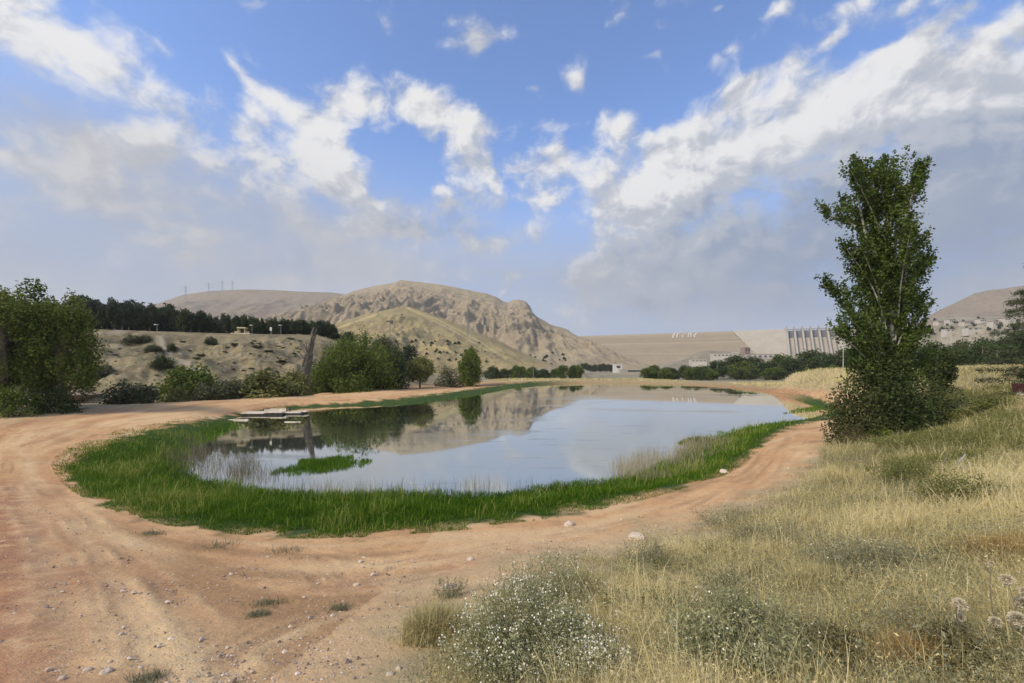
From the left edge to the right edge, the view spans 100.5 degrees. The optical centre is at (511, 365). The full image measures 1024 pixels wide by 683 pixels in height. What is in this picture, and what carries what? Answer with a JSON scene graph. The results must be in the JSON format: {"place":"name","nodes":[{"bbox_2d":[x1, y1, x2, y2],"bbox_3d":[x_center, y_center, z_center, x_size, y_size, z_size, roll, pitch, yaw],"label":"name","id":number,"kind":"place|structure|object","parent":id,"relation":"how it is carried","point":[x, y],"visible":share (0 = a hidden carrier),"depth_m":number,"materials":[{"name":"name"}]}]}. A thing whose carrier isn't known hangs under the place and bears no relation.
{"place":"outdoors","nodes":[
{"label":"outdoors","id":0,"kind":"place"},
{"bbox_2d":[145,289,344,319],"bbox_3d":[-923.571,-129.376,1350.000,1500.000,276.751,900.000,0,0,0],"label":"hills","id":1,"kind":"structure","parent":0,"point":[255,303],"depth_m":1386.82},
{"bbox_2d":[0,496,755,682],"bbox_3d":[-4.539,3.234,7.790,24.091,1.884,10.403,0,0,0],"label":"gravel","id":2,"kind":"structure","parent":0,"point":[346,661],"depth_m":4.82,"materials":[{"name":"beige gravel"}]},
{"bbox_2d":[317,307,555,374],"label":"foothill","id":3,"kind":"structure","parent":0,"point":[412,323],"depth_m":425.28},
{"bbox_2d":[257,280,660,370],"bbox_3d":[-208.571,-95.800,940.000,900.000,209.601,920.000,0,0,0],"label":"mountain","id":4,"kind":"structure","parent":0,"point":[520,325],"depth_m":729.36,"materials":[{"name":"beige stone"}]},
{"bbox_2d":[178,383,830,497],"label":"pond water","id":5,"kind":"structure","parent":0,"point":[554,432],"depth_m":30.90,"materials":[{"name":"liquid"}]},
{"bbox_2d":[238,407,308,414],"bbox_3d":[-24.396,4.708,43.872,6.206,0.696,2.157,0,0,-4],"label":"raft","id":6,"kind":"object","parent":5,"relation":"on","point":[278,411],"visible":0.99,"depth_m":43.62,"materials":[{"name":"white wood"}]},
{"bbox_2d":[158,430,748,493],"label":"reeds","id":7,"kind":"object","parent":5,"relation":"on","point":[634,466],"visible":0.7,"depth_m":21.24,"materials":[{"name":"green plant"}]},
{"bbox_2d":[198,406,824,474],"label":"water grass","id":8,"kind":"structure","parent":0,"point":[319,464],"depth_m":21.59,"materials":[{"name":"green plant"}]},
{"bbox_2d":[0,329,1023,682],"bbox_3d":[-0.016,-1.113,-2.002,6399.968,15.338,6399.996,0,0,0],"label":"ground","id":9,"kind":"structure","parent":0,"point":[32,485],"depth_m":8.95,"materials":[{"name":"soil"}]},
{"bbox_2d":[0,382,46,417],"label":"shrub","id":10,"kind":"object","parent":9,"relation":"on","point":[11,403],"visible":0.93,"depth_m":33.39,"materials":[{"name":"green plant"}]},
{"bbox_2d":[0,278,75,405],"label":"broadleaf tree","id":11,"kind":"object","parent":9,"relation":"on","point":[13,312],"visible":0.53,"depth_m":35.68,"materials":[{"name":"green plant"}]},
{"bbox_2d":[7,293,82,404],"bbox_3d":[-47.121,-1.352,42.236,6.459,11.619,8.207,0,0,-30],"label":"broadleaf tree","id":12,"kind":"object","parent":9,"relation":"on","point":[12,356],"visible":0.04,"depth_m":40.69,"materials":[{"name":"green plant"}]},
{"bbox_2d":[20,380,86,414],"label":"shrub","id":13,"kind":"object","parent":9,"relation":"on","point":[60,397],"visible":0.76,"depth_m":35.76,"materials":[{"name":"green plant"}]},
{"bbox_2d":[9,288,111,411],"bbox_3d":[-38.854,-1.114,37.048,5.981,11.134,5.392,0,0,-32],"label":"broadleaf tree","id":14,"kind":"object","parent":9,"relation":"on","point":[78,323],"visible":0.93,"depth_m":36.35,"materials":[{"name":"green plant"}]},
{"bbox_2d":[68,389,101,400],"bbox_3d":[-63.582,4.453,62.209,6.685,2.003,5.153,0,0,18],"label":"rock slab","id":15,"kind":"object","parent":9,"relation":"on","point":[79,396],"visible":0.25,"depth_m":61.15,"materials":[{"name":"grey stone"}]},
{"bbox_2d":[80,297,100,327],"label":"forest tree","id":16,"kind":"object","parent":9,"relation":"on","point":[91,305],"visible":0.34,"depth_m":94.59,"materials":[{"name":"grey plant"}]},
{"bbox_2d":[79,362,114,380],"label":"shrub","id":17,"kind":"object","parent":9,"relation":"on","point":[102,373],"visible":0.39,"depth_m":66.57,"materials":[{"name":"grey plant"}]},
{"bbox_2d":[94,302,113,329],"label":"forest tree","id":18,"kind":"object","parent":9,"relation":"on","point":[104,323],"visible":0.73,"depth_m":94.32,"materials":[{"name":"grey plant"}]},
{"bbox_2d":[104,299,123,329],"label":"forest tree","id":19,"kind":"object","parent":9,"relation":"on","point":[109,312],"visible":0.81,"depth_m":94.58,"materials":[{"name":"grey plant"}]},
{"bbox_2d":[110,304,134,329],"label":"forest tree","id":20,"kind":"object","parent":9,"relation":"on","point":[120,312],"visible":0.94,"depth_m":94.95,"materials":[{"name":"green plant"}]},
{"bbox_2d":[98,378,160,404],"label":"shrub","id":21,"kind":"object","parent":9,"relation":"on","point":[131,394],"visible":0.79,"depth_m":46.31,"materials":[{"name":"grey plant"}]},
{"bbox_2d":[122,300,136,329],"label":"forest tree","id":22,"kind":"object","parent":9,"relation":"on","point":[132,308],"visible":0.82,"depth_m":96.27,"materials":[{"name":"green plant"}]},
{"bbox_2d":[120,333,151,345],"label":"shrub","id":23,"kind":"object","parent":9,"relation":"on","point":[142,339],"visible":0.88,"depth_m":86.11,"materials":[{"name":"green plant"}]},
{"bbox_2d":[135,313,150,330],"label":"forest tree","id":24,"kind":"object","parent":9,"relation":"on","point":[140,326],"visible":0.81,"depth_m":99.57,"materials":[{"name":"green plant"}]},
{"bbox_2d":[138,304,158,330],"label":"forest tree","id":25,"kind":"object","parent":9,"relation":"on","point":[151,311],"visible":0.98,"depth_m":100.13,"materials":[{"name":"green plant"}]},
{"bbox_2d":[147,354,176,370],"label":"shrub","id":26,"kind":"object","parent":9,"relation":"on","point":[160,362],"visible":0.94,"depth_m":71.09,"materials":[{"name":"green plant"}]},
{"bbox_2d":[155,309,174,331],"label":"forest tree","id":27,"kind":"object","parent":9,"relation":"on","point":[167,322],"visible":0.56,"depth_m":103.89,"materials":[{"name":"green plant"}]},
{"bbox_2d":[163,304,177,331],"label":"forest tree","id":28,"kind":"object","parent":9,"relation":"on","point":[171,308],"visible":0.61,"depth_m":104.48,"materials":[{"name":"green plant"}]},
{"bbox_2d":[164,385,189,401],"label":"shrub","id":29,"kind":"object","parent":9,"relation":"on","point":[178,396],"visible":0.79,"depth_m":48.79,"materials":[{"name":"green plant"}]},
{"bbox_2d":[175,309,187,331],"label":"forest tree","id":30,"kind":"object","parent":9,"relation":"on","point":[179,325],"visible":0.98,"depth_m":99.28,"materials":[{"name":"green plant"}]},
{"bbox_2d":[151,361,221,401],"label":"shrub","id":31,"kind":"object","parent":9,"relation":"on","point":[188,378],"visible":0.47,"depth_m":53.02,"materials":[{"name":"green plant"}]},
{"bbox_2d":[185,314,199,331],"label":"forest tree","id":32,"kind":"object","parent":9,"relation":"on","point":[195,324],"visible":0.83,"depth_m":100.47,"materials":[{"name":"green plant"}]},
{"bbox_2d":[191,310,211,332],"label":"forest tree","id":33,"kind":"object","parent":9,"relation":"on","point":[201,317],"visible":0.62,"depth_m":103.53,"materials":[{"name":"green plant"}]},
{"bbox_2d":[188,379,231,400],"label":"shrub","id":34,"kind":"object","parent":9,"relation":"on","point":[216,392],"visible":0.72,"depth_m":51.18,"materials":[{"name":"green plant"}]},
{"bbox_2d":[113,529,359,682],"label":"track grass","id":35,"kind":"structure","parent":9,"relation":"on","point":[258,613],"depth_m":5.59,"materials":[{"name":"green plant"}]},
{"bbox_2d":[222,377,255,398],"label":"shrub","id":36,"kind":"object","parent":9,"relation":"on","point":[233,392],"visible":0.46,"depth_m":55.01,"materials":[{"name":"green plant"}]},
{"bbox_2d":[229,367,309,398],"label":"shrub","id":37,"kind":"object","parent":9,"relation":"on","point":[264,382],"visible":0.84,"depth_m":56.68,"materials":[{"name":"green plant"}]},
{"bbox_2d":[282,368,314,395],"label":"shrub","id":38,"kind":"object","parent":9,"relation":"on","point":[297,377],"visible":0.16,"depth_m":63.74,"materials":[{"name":"green plant"}]},
{"bbox_2d":[299,327,316,385],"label":"dead trunk","id":39,"kind":"object","parent":9,"relation":"on","point":[306,366],"visible":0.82,"depth_m":66.80,"materials":[{"name":"grey wood"}]},
{"bbox_2d":[310,361,338,393],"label":"bush","id":40,"kind":"object","parent":9,"relation":"on","point":[319,385],"visible":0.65,"depth_m":71.35,"materials":[{"name":"green plant"}]},
{"bbox_2d":[315,325,401,393],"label":"bush","id":41,"kind":"object","parent":9,"relation":"on","point":[366,369],"visible":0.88,"depth_m":71.41,"materials":[{"name":"green plant"}]},
{"bbox_2d":[370,334,395,357],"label":"dark tree","id":42,"kind":"object","parent":9,"relation":"on","point":[384,340],"visible":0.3,"depth_m":94.81,"materials":[{"name":"green plant"}]},
{"bbox_2d":[384,340,410,388],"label":"bush","id":43,"kind":"object","parent":9,"relation":"on","point":[402,368],"visible":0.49,"depth_m":77.27,"materials":[{"name":"green plant"}]},
{"bbox_2d":[399,342,419,379],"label":"dark tree","id":44,"kind":"object","parent":9,"relation":"on","point":[408,352],"visible":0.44,"depth_m":110.97,"materials":[{"name":"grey plant"}]},
{"bbox_2d":[357,592,480,657],"bbox_3d":[-0.760,2.586,4.275,1.524,0.556,1.220,0,0,0],"label":"straw tuft","id":45,"kind":"object","parent":9,"relation":"on","point":[419,624],"visible":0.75,"depth_m":4.22,"materials":[{"name":"beige plant"}]},
{"bbox_2d":[405,354,436,387],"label":"tree","id":46,"kind":"object","parent":9,"relation":"on","point":[417,366],"visible":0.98,"depth_m":80.88,"materials":[{"name":"green plant"}]},
{"bbox_2d":[51,379,837,538],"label":"wet grass","id":47,"kind":"structure","parent":9,"relation":"on","point":[194,499],"depth_m":14.85,"materials":[{"name":"green plant"}]},
{"bbox_2d":[433,364,463,387],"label":"bush","id":48,"kind":"object","parent":9,"relation":"on","point":[450,381],"visible":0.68,"depth_m":102.69,"materials":[{"name":"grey plant"}]},
{"bbox_2d":[428,573,471,600],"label":"grey weed","id":49,"kind":"object","parent":9,"relation":"on","point":[447,593],"visible":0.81,"depth_m":6.12,"materials":[{"name":"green plant"}]},
{"bbox_2d":[456,347,483,386],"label":"pyramid tree","id":50,"kind":"object","parent":9,"relation":"on","point":[468,369],"visible":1,"depth_m":99.70,"materials":[{"name":"green plant"}]},
{"bbox_2d":[509,365,526,378],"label":"valley tree","id":51,"kind":"object","parent":9,"relation":"on","point":[518,371],"visible":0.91,"depth_m":165.13,"materials":[{"name":"green plant"}]},
{"bbox_2d":[433,565,632,682],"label":"flowering shrub","id":52,"kind":"object","parent":9,"relation":"on","point":[514,660],"visible":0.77,"depth_m":3.28,"materials":[{"name":"green plant"}]},
{"bbox_2d":[471,540,614,620],"bbox_3d":[0.388,2.561,4.945,1.626,0.680,1.716,0,0,24],"label":"flowering shrub","id":53,"kind":"object","parent":9,"relation":"on","point":[558,575],"visible":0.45,"depth_m":4.99,"materials":[{"name":"green plant"}]},
{"bbox_2d":[552,563,616,600],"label":"straw tuft","id":54,"kind":"object","parent":9,"relation":"on","point":[597,579],"visible":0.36,"depth_m":5.19,"materials":[{"name":"beige plant"}]},
{"bbox_2d":[556,621,639,682],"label":"flowering shrub","id":55,"kind":"object","parent":9,"relation":"on","point":[600,646],"visible":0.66,"depth_m":2.94,"materials":[{"name":"green plant"}]},
{"bbox_2d":[598,583,646,621],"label":"green weed","id":56,"kind":"object","parent":9,"relation":"on","point":[613,598],"visible":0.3,"depth_m":4.58,"materials":[{"name":"green plant"}]},
{"bbox_2d":[613,537,683,565],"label":"grey weed","id":57,"kind":"object","parent":9,"relation":"on","point":[652,552],"visible":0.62,"depth_m":7.08,"materials":[{"name":"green plant"}]},
{"bbox_2d":[629,586,686,621],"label":"weed clump","id":58,"kind":"object","parent":9,"relation":"on","point":[655,597],"visible":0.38,"depth_m":4.19,"materials":[{"name":"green plant"}]},
{"bbox_2d":[654,575,704,607],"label":"weed clump","id":59,"kind":"object","parent":9,"relation":"on","point":[679,591],"visible":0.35,"depth_m":4.50,"materials":[{"name":"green plant"}]},
{"bbox_2d":[375,363,1023,682],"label":"dry grass","id":60,"kind":"structure","parent":9,"relation":"on","point":[676,675],"depth_m":4.62,"materials":[{"name":"beige plant"}]},
{"bbox_2d":[375,362,1023,682],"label":"weeds","id":61,"kind":"object","parent":9,"relation":"on","point":[911,649],"visible":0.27,"depth_m":3.40,"materials":[{"name":"green plant"}]},
{"bbox_2d":[709,359,730,378],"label":"valley tree","id":62,"kind":"object","parent":9,"relation":"on","point":[716,366],"visible":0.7,"depth_m":198.58,"materials":[{"name":"green plant"}]},
{"bbox_2d":[688,500,766,526],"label":"grey weed","id":63,"kind":"object","parent":9,"relation":"on","point":[722,513],"visible":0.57,"depth_m":9.61,"materials":[{"name":"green plant"}]},
{"bbox_2d":[719,354,747,377],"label":"valley tree","id":64,"kind":"object","parent":9,"relation":"on","point":[734,359],"visible":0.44,"depth_m":212.50,"materials":[{"name":"green plant"}]},
{"bbox_2d":[579,325,902,365],"bbox_3d":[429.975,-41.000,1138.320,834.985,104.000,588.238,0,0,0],"label":"dam","id":65,"kind":"structure","parent":9,"relation":"on","point":[654,349],"depth_m":1019.41,"materials":[{"name":"concrete"}]},
{"bbox_2d":[688,561,800,610],"bbox_3d":[2.272,2.233,4.271,1.047,0.358,1.051,0,0,0],"label":"grey weed","id":66,"kind":"object","parent":9,"relation":"on","point":[720,578],"visible":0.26,"depth_m":4.41,"materials":[{"name":"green plant"}]},
{"bbox_2d":[727,360,761,379],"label":"valley tree","id":67,"kind":"object","parent":9,"relation":"on","point":[744,364],"visible":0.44,"depth_m":183.91,"materials":[{"name":"green plant"}]},
{"bbox_2d":[647,576,857,682],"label":"grey weed","id":68,"kind":"object","parent":9,"relation":"on","point":[703,635],"visible":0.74,"depth_m":2.84,"materials":[{"name":"green plant"}]},
{"bbox_2d":[755,360,780,377],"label":"valley tree","id":69,"kind":"object","parent":9,"relation":"on","point":[763,365],"visible":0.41,"depth_m":187.70,"materials":[{"name":"green plant"}]},
{"bbox_2d":[724,513,840,554],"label":"grey weed","id":70,"kind":"object","parent":9,"relation":"on","point":[777,531],"visible":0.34,"depth_m":6.92,"materials":[{"name":"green plant"}]},
{"bbox_2d":[776,357,806,377],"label":"valley tree","id":71,"kind":"object","parent":9,"relation":"on","point":[790,366],"visible":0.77,"depth_m":179.00,"materials":[{"name":"green plant"}]},
{"bbox_2d":[782,348,825,369],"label":"valley tree","id":72,"kind":"object","parent":9,"relation":"on","point":[806,355],"visible":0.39,"depth_m":187.31,"materials":[{"name":"green plant"}]},
{"bbox_2d":[748,553,872,599],"bbox_3d":[2.964,2.161,4.253,1.268,0.551,1.291,0,0,0],"label":"straw tuft","id":73,"kind":"object","parent":9,"relation":"on","point":[801,573],"visible":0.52,"depth_m":4.25,"materials":[{"name":"beige plant"}]},
{"bbox_2d":[806,355,823,369],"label":"valley tree","id":74,"kind":"object","parent":9,"relation":"on","point":[815,361],"visible":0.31,"depth_m":178.74,"materials":[{"name":"green plant"}]},
{"bbox_2d":[818,352,842,368],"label":"valley tree","id":75,"kind":"object","parent":9,"relation":"on","point":[828,360],"visible":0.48,"depth_m":168.47,"materials":[{"name":"green plant"}]},
{"bbox_2d":[835,346,851,367],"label":"valley tree","id":76,"kind":"object","parent":9,"relation":"on","point":[839,356],"visible":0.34,"depth_m":164.00,"materials":[{"name":"green plant"}]},
{"bbox_2d":[833,418,871,446],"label":"shrub","id":77,"kind":"object","parent":9,"relation":"on","point":[851,435],"visible":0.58,"depth_m":20.04,"materials":[{"name":"green plant"}]},
{"bbox_2d":[807,617,912,682],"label":"brown weed","id":78,"kind":"object","parent":9,"relation":"on","point":[833,639],"visible":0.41,"depth_m":2.61,"materials":[{"name":"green plant"}]},
{"bbox_2d":[818,347,913,443],"bbox_3d":[17.718,2.502,21.428,3.572,6.791,3.601,0,0,-34],"label":"undergrowth shrub","id":79,"kind":"object","parent":9,"relation":"on","point":[867,398],"visible":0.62,"depth_m":21.07,"materials":[{"name":"green plant"}]},
{"bbox_2d":[786,528,950,585],"bbox_3d":[3.788,1.992,4.441,1.370,0.497,1.568,0,0,-27],"label":"brown weed","id":80,"kind":"object","parent":9,"relation":"on","point":[843,557],"visible":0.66,"depth_m":4.52,"materials":[{"name":"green plant"}]},
{"bbox_2d":[814,144,941,427],"bbox_3d":[18.946,-3.753,22.040,7.676,15.727,4.045,0,0,0],"label":"poplar tree","id":81,"kind":"object","parent":9,"relation":"on","point":[878,270],"visible":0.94,"depth_m":21.62,"materials":[{"name":"green plant"}]},
{"bbox_2d":[832,611,972,680],"bbox_3d":[2.288,1.666,2.460,0.884,0.378,0.888,0,0,0],"label":"straw tuft","id":82,"kind":"object","parent":9,"relation":"on","point":[896,640],"visible":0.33,"depth_m":2.44,"materials":[{"name":"beige plant"}]},
{"bbox_2d":[848,341,957,433],"bbox_3d":[19.332,2.724,21.392,3.986,8.275,4.014,0,0,0],"label":"undergrowth shrub","id":83,"kind":"object","parent":9,"relation":"on","point":[914,414],"visible":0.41,"depth_m":20.91,"materials":[{"name":"green plant"}]},
{"bbox_2d":[863,454,955,485],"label":"green weed","id":84,"kind":"object","parent":9,"relation":"on","point":[896,472],"visible":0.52,"depth_m":10.21,"materials":[{"name":"green plant"}]},
{"bbox_2d":[879,603,974,633],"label":"weed clump","id":85,"kind":"object","parent":9,"relation":"on","point":[901,607],"visible":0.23,"depth_m":2.98,"materials":[{"name":"green plant"}]},
{"bbox_2d":[897,375,966,429],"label":"undergrowth shrub","id":86,"kind":"object","parent":9,"relation":"on","point":[937,392],"visible":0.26,"depth_m":21.63,"materials":[{"name":"green plant"}]},
{"bbox_2d":[886,575,977,622],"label":"weed clump","id":87,"kind":"object","parent":9,"relation":"on","point":[920,599],"visible":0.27,"depth_m":3.21,"materials":[{"name":"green plant"}]},
{"bbox_2d":[854,382,1023,494],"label":"green weeds","id":88,"kind":"object","parent":9,"relation":"on","point":[934,438],"visible":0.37,"depth_m":15.19,"materials":[{"name":"green plant"}]},
{"bbox_2d":[922,340,959,394],"bbox_3d":[34.067,0.464,33.925,2.242,5.039,2.154,0,0,0],"label":"dark tree","id":89,"kind":"object","parent":9,"relation":"on","point":[944,369],"visible":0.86,"depth_m":33.51,"materials":[{"name":"green plant"}]},
{"bbox_2d":[892,467,1023,506],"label":"grey weed","id":90,"kind":"object","parent":9,"relation":"on","point":[954,484],"visible":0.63,"depth_m":7.18,"materials":[{"name":"green plant"}]},
{"bbox_2d":[908,574,1009,603],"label":"weed clump","id":91,"kind":"object","parent":9,"relation":"on","point":[955,588],"visible":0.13,"depth_m":3.44,"materials":[{"name":"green plant"}]},
{"bbox_2d":[921,540,998,572],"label":"weed clump","id":92,"kind":"object","parent":9,"relation":"on","point":[948,554],"visible":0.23,"depth_m":4.11,"materials":[{"name":"green plant"}]},
{"bbox_2d":[941,406,987,422],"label":"shrub","id":93,"kind":"object","parent":9,"relation":"on","point":[957,412],"visible":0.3,"depth_m":20.29,"materials":[{"name":"green plant"}]},
{"bbox_2d":[910,613,1023,682],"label":"dark weed","id":94,"kind":"object","parent":9,"relation":"on","point":[969,645],"visible":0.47,"depth_m":2.38,"materials":[{"name":"green plant"}]},
{"bbox_2d":[913,525,1023,576],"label":"straw tuft","id":95,"kind":"object","parent":9,"relation":"on","point":[984,539],"visible":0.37,"depth_m":4.05,"materials":[{"name":"beige plant"}]},
{"bbox_2d":[952,347,985,365],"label":"valley tree","id":96,"kind":"object","parent":9,"relation":"on","point":[962,356],"visible":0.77,"depth_m":79.01,"materials":[{"name":"green plant"}]},
{"bbox_2d":[945,597,1003,648],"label":"thistle","id":97,"kind":"object","parent":9,"relation":"on","point":[958,605],"visible":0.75,"depth_m":2.48,"materials":[{"name":"plant"}]},
{"bbox_2d":[970,340,995,360],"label":"valley tree","id":98,"kind":"object","parent":9,"relation":"on","point":[980,348],"visible":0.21,"depth_m":95.18,"materials":[{"name":"green plant"}]},
{"bbox_2d":[967,395,1023,409],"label":"shrub","id":99,"kind":"object","parent":9,"relation":"on","point":[991,401],"visible":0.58,"depth_m":18.95,"materials":[{"name":"green plant"}]},
{"bbox_2d":[970,263,1023,387],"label":"pine tree","id":100,"kind":"object","parent":9,"relation":"on","point":[1016,334],"visible":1,"depth_m":28.08,"materials":[{"name":"green plant"}]},
{"bbox_2d":[971,557,1023,653],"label":"thistle","id":101,"kind":"object","parent":9,"relation":"on","point":[1006,579],"visible":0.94,"depth_m":2.42,"materials":[{"name":"plant"}]},
{"bbox_2d":[979,342,1017,364],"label":"valley tree","id":102,"kind":"object","parent":9,"relation":"on","point":[997,347],"visible":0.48,"depth_m":84.40,"materials":[{"name":"green plant"}]},
{"bbox_2d":[0,0,1023,335],"label":"sky","id":103,"kind":"structure","parent":0,"point":[604,167],"materials":[{"name":"blue"}]},
{"bbox_2d":[537,366,605,378],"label":"valley knoll","id":104,"kind":"structure","parent":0,"point":[587,374],"depth_m":206.24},
{"bbox_2d":[657,350,834,370],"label":"valley bank","id":105,"kind":"structure","parent":0,"point":[702,355],"depth_m":611.09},
{"bbox_2d":[906,315,1023,359],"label":"terrace","id":106,"kind":"structure","parent":0,"point":[956,335],"depth_m":467.09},
{"bbox_2d":[922,286,1023,320],"bbox_3d":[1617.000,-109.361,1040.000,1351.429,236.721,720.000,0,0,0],"label":"hill","id":107,"kind":"structure","parent":0,"point":[987,303],"depth_m":1066.42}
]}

